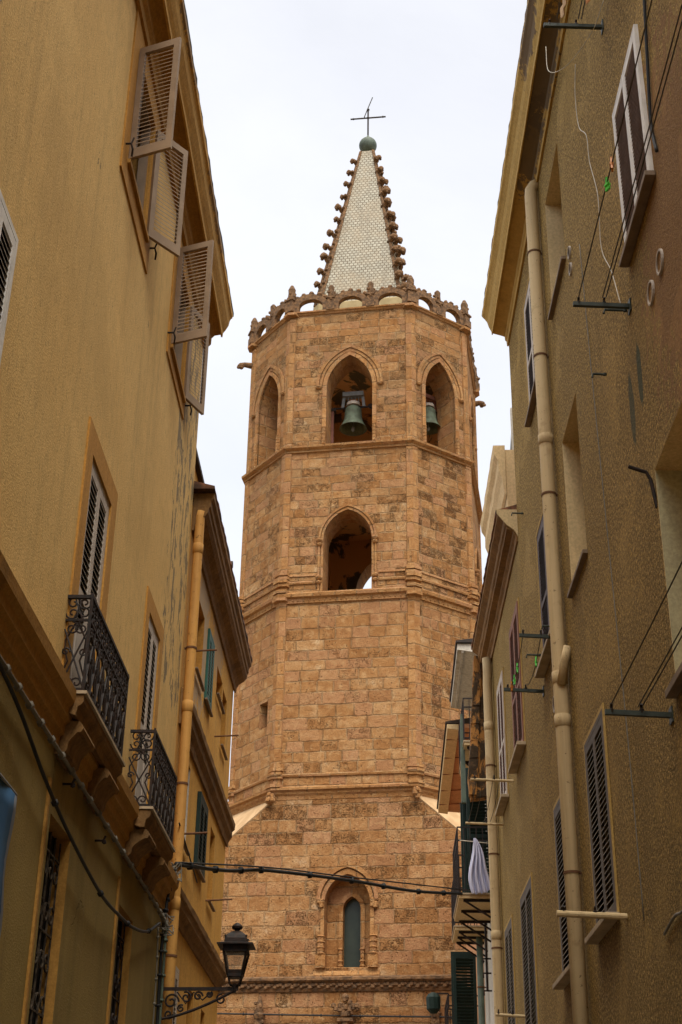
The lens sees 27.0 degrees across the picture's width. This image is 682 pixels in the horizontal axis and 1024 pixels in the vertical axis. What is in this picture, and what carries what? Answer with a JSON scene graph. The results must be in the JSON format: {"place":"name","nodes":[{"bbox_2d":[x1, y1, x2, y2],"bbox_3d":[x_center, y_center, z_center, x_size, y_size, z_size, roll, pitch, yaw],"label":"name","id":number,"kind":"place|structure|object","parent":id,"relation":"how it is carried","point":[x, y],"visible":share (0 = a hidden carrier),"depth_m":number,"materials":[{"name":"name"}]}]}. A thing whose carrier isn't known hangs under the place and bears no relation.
{"place":"outdoors","nodes":[
{"label":"outdoors","id":0,"kind":"place"},
{"bbox_2d":[184,0,526,779],"label":"sky","id":1,"kind":"structure","parent":0,"point":[281,84],"materials":[{"name":"white"}]},
{"bbox_2d":[437,718,485,1023],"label":"plaster house","id":2,"kind":"structure","parent":0,"point":[464,991],"depth_m":29.42,"materials":[{"name":"beige paint"}]},
{"bbox_2d":[426,992,448,1013],"bbox_3d":[1.913,9.712,28.130,0.458,0.400,0.300,0,-27,2],"label":"wall lantern","id":3,"kind":"object","parent":2,"relation":"attached to","point":[433,999],"depth_m":28.04,"materials":[{"name":"green metal"}]},
{"bbox_2d":[451,952,477,1023],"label":"window","id":4,"kind":"structure","parent":2,"relation":"in","point":[463,964],"depth_m":27.77,"materials":[{"name":"green wood"}]},
{"label":"ground","id":5,"kind":"structure","parent":0,"visible":0},
{"bbox_2d":[0,0,233,1023],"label":"plaster house","id":6,"kind":"structure","parent":5,"relation":"on","point":[116,312],"depth_m":11.86,"materials":[{"name":"yellow paint"}]},
{"bbox_2d":[0,773,17,935],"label":"banner","id":7,"kind":"object","parent":6,"relation":"attached to","point":[8,797],"visible":1,"depth_m":8.91,"materials":[{"name":"blue fabric"}]},
{"bbox_2d":[0,190,18,362],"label":"window","id":8,"kind":"structure","parent":6,"relation":"in","point":[9,243],"depth_m":9.00,"materials":[{"name":"white paint"}]},
{"bbox_2d":[28,832,60,1023],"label":"door","id":9,"kind":"structure","parent":6,"relation":"in","point":[45,919],"depth_m":10.50,"materials":[{"name":"metal"}]},
{"bbox_2d":[0,662,160,933],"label":"wall cable","id":10,"kind":"object","parent":6,"relation":"attached to","point":[55,804],"depth_m":10.13,"materials":[{"name":"black rubber"}]},
{"bbox_2d":[0,655,165,926],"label":"wall cable","id":11,"kind":"object","parent":6,"relation":"attached to","point":[30,705],"depth_m":10.79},
{"bbox_2d":[62,417,117,700],"bbox_3d":[-2.159,0.584,11.752,0.208,2.380,1.360,0,-27,2],"label":"window","id":12,"kind":"structure","parent":6,"relation":"in","point":[100,511],"depth_m":11.88,"materials":[{"name":"grey paint"}]},
{"bbox_2d":[109,918,125,1023],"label":"door","id":13,"kind":"structure","parent":6,"relation":"in","point":[119,952],"depth_m":13.39,"materials":[{"name":"black metal"}]},
{"bbox_2d":[130,586,163,803],"bbox_3d":[-2.081,2.073,14.589,0.208,2.350,1.190,0,-27,2],"label":"window","id":14,"kind":"structure","parent":6,"relation":"in","point":[152,638],"depth_m":14.70,"materials":[{"name":"grey paint"}]},
{"bbox_2d":[120,9,187,273],"bbox_3d":[-1.884,-3.658,14.274,0.669,1.980,1.743,0,-27,2],"label":"window","id":15,"kind":"structure","parent":6,"relation":"in","point":[136,112],"depth_m":13.94,"materials":[{"name":"beige paint"}]},
{"bbox_2d":[152,927,158,1023],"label":"wall cable","id":16,"kind":"object","parent":6,"relation":"attached to","point":[156,978],"depth_m":14.91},
{"bbox_2d":[159,929,168,1023],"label":"wall cable","id":17,"kind":"object","parent":6,"relation":"attached to","point":[163,973],"depth_m":15.36,"materials":[{"name":"green paint"}]},
{"bbox_2d":[155,867,176,1023],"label":"wall cable","id":18,"kind":"object","parent":6,"relation":"attached to","point":[161,952],"depth_m":15.19,"materials":[{"name":"black rubber"}]},
{"bbox_2d":[158,913,174,935],"bbox_3d":[-1.910,4.437,15.306,0.246,0.237,0.098,1,-27,0],"label":"cable tangle","id":19,"kind":"object","parent":6,"relation":"attached to","point":[167,926],"visible":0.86,"depth_m":15.30,"materials":[{"name":"grey plastic"}]},
{"bbox_2d":[171,862,181,882],"bbox_3d":[-1.869,4.026,15.855,0.207,0.238,0.100,1,-27,0],"label":"cable tangle","id":20,"kind":"object","parent":6,"relation":"attached to","point":[177,873],"visible":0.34,"depth_m":15.86,"materials":[{"name":"grey plastic"}]},
{"bbox_2d":[166,240,213,419],"bbox_3d":[-1.808,-2.189,17.051,0.669,1.770,1.730,0,-27,2],"label":"window","id":21,"kind":"structure","parent":6,"relation":"in","point":[176,336],"depth_m":16.54,"materials":[{"name":"beige paint"}]},
{"bbox_2d":[161,923,255,1019],"bbox_3d":[-1.465,5.037,15.485,1.020,1.110,0.394,0,-27,2],"label":"street lamp","id":22,"kind":"object","parent":6,"relation":"attached to","point":[236,942],"visible":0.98,"depth_m":15.41,"materials":[{"name":"black metal"}]},
{"bbox_2d":[161,447,252,1023],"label":"plaster house","id":23,"kind":"structure","parent":5,"relation":"on","point":[210,681],"depth_m":19.08,"materials":[{"name":"paint"}]},
{"bbox_2d":[172,966,178,1023],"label":"window","id":24,"kind":"structure","parent":23,"relation":"in","point":[177,970],"depth_m":16.68,"materials":[{"name":"grey paint"}]},
{"bbox_2d":[179,822,197,882],"bbox_3d":[-1.853,4.155,17.250,0.032,0.167,2.302,1,-27,0],"label":"overhead cable","id":25,"kind":"object","parent":23,"relation":"attached to","point":[189,856],"visible":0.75,"depth_m":17.37,"materials":[{"name":"black rubber"}]},
{"bbox_2d":[184,832,207,834],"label":"drying bar","id":26,"kind":"object","parent":23,"relation":"attached to","point":[191,833],"visible":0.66,"depth_m":16.84,"materials":[{"name":"metal"}]},
{"bbox_2d":[195,667,204,691],"bbox_3d":[-1.855,2.205,18.723,0.042,0.027,0.860,0,-27,2],"label":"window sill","id":27,"kind":"structure","parent":23,"relation":"in","point":[196,668],"depth_m":18.68,"materials":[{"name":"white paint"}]},
{"bbox_2d":[193,791,208,882],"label":"window","id":28,"kind":"structure","parent":23,"relation":"in","point":[200,844],"depth_m":18.78,"materials":[{"name":"green wood"}]},
{"bbox_2d":[196,649,216,651],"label":"drying bar","id":29,"kind":"object","parent":23,"relation":"attached to","point":[206,650],"visible":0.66,"depth_m":17.90,"materials":[{"name":"metal"}]},
{"bbox_2d":[204,628,214,716],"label":"window","id":30,"kind":"structure","parent":23,"relation":"in","point":[210,655],"depth_m":19.82,"materials":[{"name":"teal wood"}]},
{"bbox_2d":[207,901,214,911],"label":"window","id":31,"kind":"structure","parent":23,"relation":"in","point":[209,902],"depth_m":19.98,"materials":[{"name":"white paint"}]},
{"bbox_2d":[205,898,231,900],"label":"drying bar","id":32,"kind":"object","parent":23,"relation":"attached to","point":[218,899],"visible":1,"depth_m":19.49,"materials":[{"name":"metal"}]},
{"bbox_2d":[216,693,224,713],"bbox_3d":[-1.788,2.852,21.164,0.042,0.027,0.890,0,-27,2],"label":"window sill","id":33,"kind":"structure","parent":23,"relation":"in","point":[218,695],"depth_m":21.12,"materials":[{"name":"white paint"}]},
{"bbox_2d":[220,744,227,759],"bbox_3d":[-1.776,3.653,21.621,0.042,0.027,0.740,0,-27,2],"label":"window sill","id":34,"kind":"structure","parent":23,"relation":"in","point":[222,746],"depth_m":21.55,"materials":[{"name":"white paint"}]},
{"bbox_2d":[214,734,238,736],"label":"drying bar","id":35,"kind":"object","parent":23,"relation":"attached to","point":[226,735],"visible":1,"depth_m":20.53,"materials":[{"name":"metal"}]},
{"bbox_2d":[174,862,462,895],"bbox_3d":[-0.142,5.233,20.041,0.547,1.555,9.018,-12,-30,23],"label":"overhead cable","id":36,"kind":"object","parent":23,"relation":"attached to","point":[239,870],"visible":0.99,"depth_m":19.82,"materials":[{"name":"black rubber"}]},
{"bbox_2d":[179,862,461,889],"bbox_3d":[-0.136,5.192,20.059,0.506,1.579,9.012,-12,-30,23],"label":"overhead cable","id":37,"kind":"object","parent":23,"relation":"attached to","point":[314,872],"visible":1,"depth_m":19.96,"materials":[{"name":"black rubber"}]},
{"bbox_2d":[216,97,485,1023],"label":"bell tower","id":38,"kind":"structure","parent":5,"relation":"on","point":[344,711],"depth_m":40.83,"materials":[{"name":"stone"}]},
{"bbox_2d":[217,1012,451,1018],"bbox_3d":[-0.007,12.628,35.677,8.001,0.230,0.084,-4,-28,9],"label":"wall cable","id":39,"kind":"object","parent":38,"relation":"attached to","point":[360,1015],"depth_m":35.71,"materials":[{"name":"black rubber"}]},
{"bbox_2d":[331,391,371,442],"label":"church bell","id":40,"kind":"object","parent":38,"relation":"hanging from","point":[352,424],"visible":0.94,"depth_m":45.28,"materials":[{"name":"green metal"}]},
{"bbox_2d":[426,393,440,434],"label":"church bell","id":41,"kind":"object","parent":38,"relation":"hanging from","point":[431,419],"visible":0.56,"depth_m":45.50,"materials":[{"name":"green metal"}]},
{"bbox_2d":[449,638,493,1023],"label":"plaster house","id":42,"kind":"structure","parent":5,"relation":"on","point":[466,693],"depth_m":25.55,"materials":[{"name":"beige paint"}]},
{"bbox_2d":[460,803,486,924],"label":"window","id":43,"kind":"structure","parent":42,"relation":"in","point":[461,819],"depth_m":27.01,"materials":[{"name":"green wood"}]},
{"bbox_2d":[462,768,489,892],"bbox_3d":[2.440,5.905,25.541,0.421,2.250,1.460,0,-27,2],"label":"window","id":44,"kind":"structure","parent":42,"relation":"in","point":[466,808],"depth_m":25.06,"materials":[{"name":"green wood"}]},
{"bbox_2d":[471,504,541,1023],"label":"plaster house","id":45,"kind":"structure","parent":5,"relation":"on","point":[496,643],"depth_m":21.78,"materials":[{"name":"paint"}]},
{"bbox_2d":[465,819,502,825],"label":"drying bar","id":46,"kind":"object","parent":45,"relation":"attached to","point":[483,823],"visible":1,"depth_m":22.84,"materials":[{"name":"beige paint"}]},
{"bbox_2d":[470,775,513,781],"bbox_3d":[2.258,3.989,21.283,0.641,0.107,0.049,0,-27,1],"label":"drying bar","id":47,"kind":"object","parent":45,"relation":"attached to","point":[491,780],"visible":1,"depth_m":21.26,"materials":[{"name":"beige paint"}]},
{"bbox_2d":[480,408,516,552],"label":"plaster house","id":48,"kind":"structure","parent":45,"relation":"on","point":[500,492],"depth_m":23.14,"materials":[{"name":"beige paint"}]},
{"bbox_2d":[495,667,508,815],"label":"window","id":49,"kind":"structure","parent":45,"relation":"in","point":[501,712],"depth_m":22.67,"materials":[{"name":"grey paint"}]},
{"bbox_2d":[495,1009,524,1017],"bbox_3d":[2.317,6.843,19.396,0.422,0.108,0.048,0,-27,1],"label":"drying bar","id":50,"kind":"object","parent":45,"relation":"attached to","point":[512,1014],"visible":1,"depth_m":19.37,"materials":[{"name":"beige paint"}]},
{"bbox_2d":[504,914,516,1023],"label":"window","id":51,"kind":"structure","parent":45,"relation":"in","point":[508,931],"depth_m":21.48,"materials":[{"name":"grey wood"}]},
{"bbox_2d":[508,597,525,773],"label":"window","id":52,"kind":"structure","parent":45,"relation":"in","point":[518,714],"depth_m":20.51,"materials":[{"name":"red wood"}]},
{"bbox_2d":[519,872,538,1023],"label":"window","id":53,"kind":"structure","parent":45,"relation":"in","point":[528,987],"depth_m":19.13,"materials":[{"name":"grey wood"}]},
{"bbox_2d":[482,0,681,1023],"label":"plaster house","id":54,"kind":"structure","parent":5,"relation":"on","point":[606,971],"depth_m":13.96,"materials":[{"name":"paint"}]},
{"bbox_2d":[504,684,544,696],"bbox_3d":[2.292,2.234,17.830,0.501,0.148,0.100,1,-27,1],"label":"drying bar","id":55,"kind":"object","parent":54,"relation":"attached to","point":[508,689],"visible":1,"depth_m":17.82,"materials":[{"name":"green paint"}]},
{"bbox_2d":[523,278,535,426],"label":"window","id":56,"kind":"structure","parent":54,"relation":"in","point":[527,317],"depth_m":19.59,"materials":[{"name":"grey paint"}]},
{"bbox_2d":[519,629,549,638],"bbox_3d":[2.309,1.447,16.594,0.462,0.148,0.100,1,-27,1],"label":"drying bar","id":57,"kind":"object","parent":54,"relation":"attached to","point":[525,635],"visible":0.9,"depth_m":16.58,"materials":[{"name":"green paint"}]},
{"bbox_2d":[512,638,522,682],"bbox_3d":[2.131,1.814,17.226,0.010,0.196,1.462,1,-27,1],"label":"clothesline","id":58,"kind":"object","parent":57,"relation":"attached to","point":[519,658],"visible":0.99,"depth_m":16.98,"materials":[{"name":"plastic"}]},
{"bbox_2d":[527,638,540,685],"bbox_3d":[2.341,1.816,17.224,0.010,0.196,1.462,1,-27,1],"label":"clothesline","id":59,"kind":"object","parent":57,"relation":"attached to","point":[536,661],"visible":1,"depth_m":16.99,"materials":[{"name":"fabric"}]},
{"bbox_2d":[535,510,550,677],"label":"window","id":60,"kind":"structure","parent":54,"relation":"in","point":[545,657],"depth_m":17.91,"materials":[{"name":"grey wood"}]},
{"bbox_2d":[552,796,569,989],"bbox_3d":[2.524,4.113,15.751,0.302,2.055,1.360,1,-27,1],"label":"window","id":61,"kind":"structure","parent":54,"relation":"in","point":[563,980],"depth_m":16.17,"materials":[{"name":"grey wood"}]},
{"bbox_2d":[544,19,603,34],"bbox_3d":[2.291,-4.795,14.029,0.581,0.148,0.100,1,-27,1],"label":"drying bar","id":62,"kind":"object","parent":54,"relation":"attached to","point":[575,25],"visible":1,"depth_m":14.01,"materials":[{"name":"black metal"}]},
{"bbox_2d":[546,0,603,72],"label":"wall cable","id":63,"kind":"object","parent":54,"relation":"attached to","point":[581,47],"depth_m":14.17,"materials":[{"name":"white metal"}]},
{"bbox_2d":[556,905,627,919],"bbox_3d":[2.173,3.475,12.332,0.612,0.114,0.056,1,-27,1],"label":"drying bar","id":64,"kind":"object","parent":54,"relation":"attached to","point":[594,914],"visible":1,"depth_m":12.30,"materials":[{"name":"beige paint"}]},
{"bbox_2d":[575,64,620,302],"bbox_3d":[2.549,-3.363,14.299,0.009,4.004,1.266,1,-27,1],"label":"wall cable","id":65,"kind":"object","parent":54,"relation":"attached to","point":[596,188],"depth_m":14.18,"materials":[{"name":"white metal"}]},
{"bbox_2d":[583,703,619,944],"bbox_3d":[2.516,2.995,13.639,0.302,2.015,1.260,1,-27,1],"label":"window","id":66,"kind":"structure","parent":54,"relation":"in","point":[593,777],"depth_m":13.70,"materials":[{"name":"grey wood"}]},
{"bbox_2d":[573,297,631,314],"bbox_3d":[2.285,-1.816,12.473,0.501,0.148,0.100,1,-27,1],"label":"drying bar","id":67,"kind":"object","parent":54,"relation":"attached to","point":[603,304],"visible":1,"depth_m":12.46,"materials":[{"name":"green paint"}]},
{"bbox_2d":[578,0,651,296],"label":"clothesline","id":68,"kind":"object","parent":67,"relation":"attached to","point":[617,139],"visible":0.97,"depth_m":10.60,"materials":[{"name":"fabric"}]},
{"bbox_2d":[604,177,610,191],"bbox_3d":[2.082,-2.566,11.114,0.030,0.131,0.050,13,-30,-22],"label":"clothes peg","id":69,"kind":"object","parent":68,"relation":"attached to","point":[607,185],"visible":1,"depth_m":11.10,"materials":[{"name":"green plastic"}]},
{"bbox_2d":[610,157,613,171],"bbox_3d":[2.079,-2.676,10.924,0.030,0.131,0.050,-6,-28,13],"label":"clothes peg","id":70,"kind":"object","parent":68,"relation":"attached to","point":[611,165],"visible":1,"depth_m":10.90,"materials":[{"name":"orange plastic"}]},
{"bbox_2d":[602,4,681,297],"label":"clothesline","id":71,"kind":"object","parent":67,"relation":"attached to","point":[644,145],"visible":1,"depth_m":10.71,"materials":[{"name":"fabric"}]},
{"bbox_2d":[605,20,681,297],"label":"clothesline","id":72,"kind":"object","parent":67,"relation":"attached to","point":[645,153],"visible":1,"depth_m":10.78,"materials":[{"name":"fabric"}]},
{"bbox_2d":[579,244,644,920],"bbox_3d":[2.507,0.222,13.392,0.013,7.200,0.460,1,-27,0],"label":"wall cable","id":73,"kind":"object","parent":54,"relation":"attached to","point":[614,600],"depth_m":12.97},
{"bbox_2d":[612,24,655,267],"bbox_3d":[2.581,-3.191,12.374,0.245,1.715,1.220,1,-27,1],"label":"window","id":74,"kind":"structure","parent":54,"relation":"in","point":[635,124],"depth_m":12.27,"materials":[{"name":"white paint"}]},
{"bbox_2d":[605,703,673,724],"bbox_3d":[2.233,1.512,10.681,0.501,0.148,0.100,1,-27,1],"label":"drying bar","id":75,"kind":"object","parent":54,"relation":"attached to","point":[611,711],"visible":1,"depth_m":10.66,"materials":[{"name":"green paint"}]},
{"bbox_2d":[611,561,681,703],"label":"clothesline","id":76,"kind":"object","parent":75,"relation":"attached to","point":[648,630],"visible":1,"depth_m":9.33,"materials":[{"name":"fabric"}]},
{"bbox_2d":[637,627,681,706],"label":"clothesline","id":77,"kind":"object","parent":75,"relation":"attached to","point":[660,666],"visible":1,"depth_m":9.96,"materials":[{"name":"fabric"}]},
{"bbox_2d":[643,635,681,705],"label":"clothesline","id":78,"kind":"object","parent":75,"relation":"attached to","point":[662,669],"visible":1,"depth_m":10.01,"materials":[{"name":"fabric"}]},
{"bbox_2d":[643,0,657,152],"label":"wall cable","id":79,"kind":"object","parent":54,"relation":"attached to","point":[648,76],"depth_m":11.69,"materials":[{"name":"plastic"}]},
{"bbox_2d":[663,910,681,934],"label":"wall cable","id":80,"kind":"object","parent":54,"relation":"attached to","point":[675,915],"depth_m":10.50,"materials":[{"name":"grey plastic"}]},
{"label":"clothesline","id":81,"kind":"object","parent":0,"visible":0},
{"bbox_2d":[560,0,566,17],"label":"garment","id":82,"kind":"object","parent":81,"relation":"hanging from","point":[562,11],"visible":1,"depth_m":13.79,"materials":[{"name":"beige fabric"}]},
{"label":"clothesline","id":83,"kind":"object","parent":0,"visible":0},
{"bbox_2d":[468,838,489,893],"bbox_3d":[2.336,5.932,23.824,0.410,0.938,0.130,1,-27,0],"label":"towel","id":84,"kind":"object","parent":83,"relation":"hanging from","point":[478,879],"visible":0.99,"depth_m":23.75,"materials":[{"name":"white fabric"}]}
]}

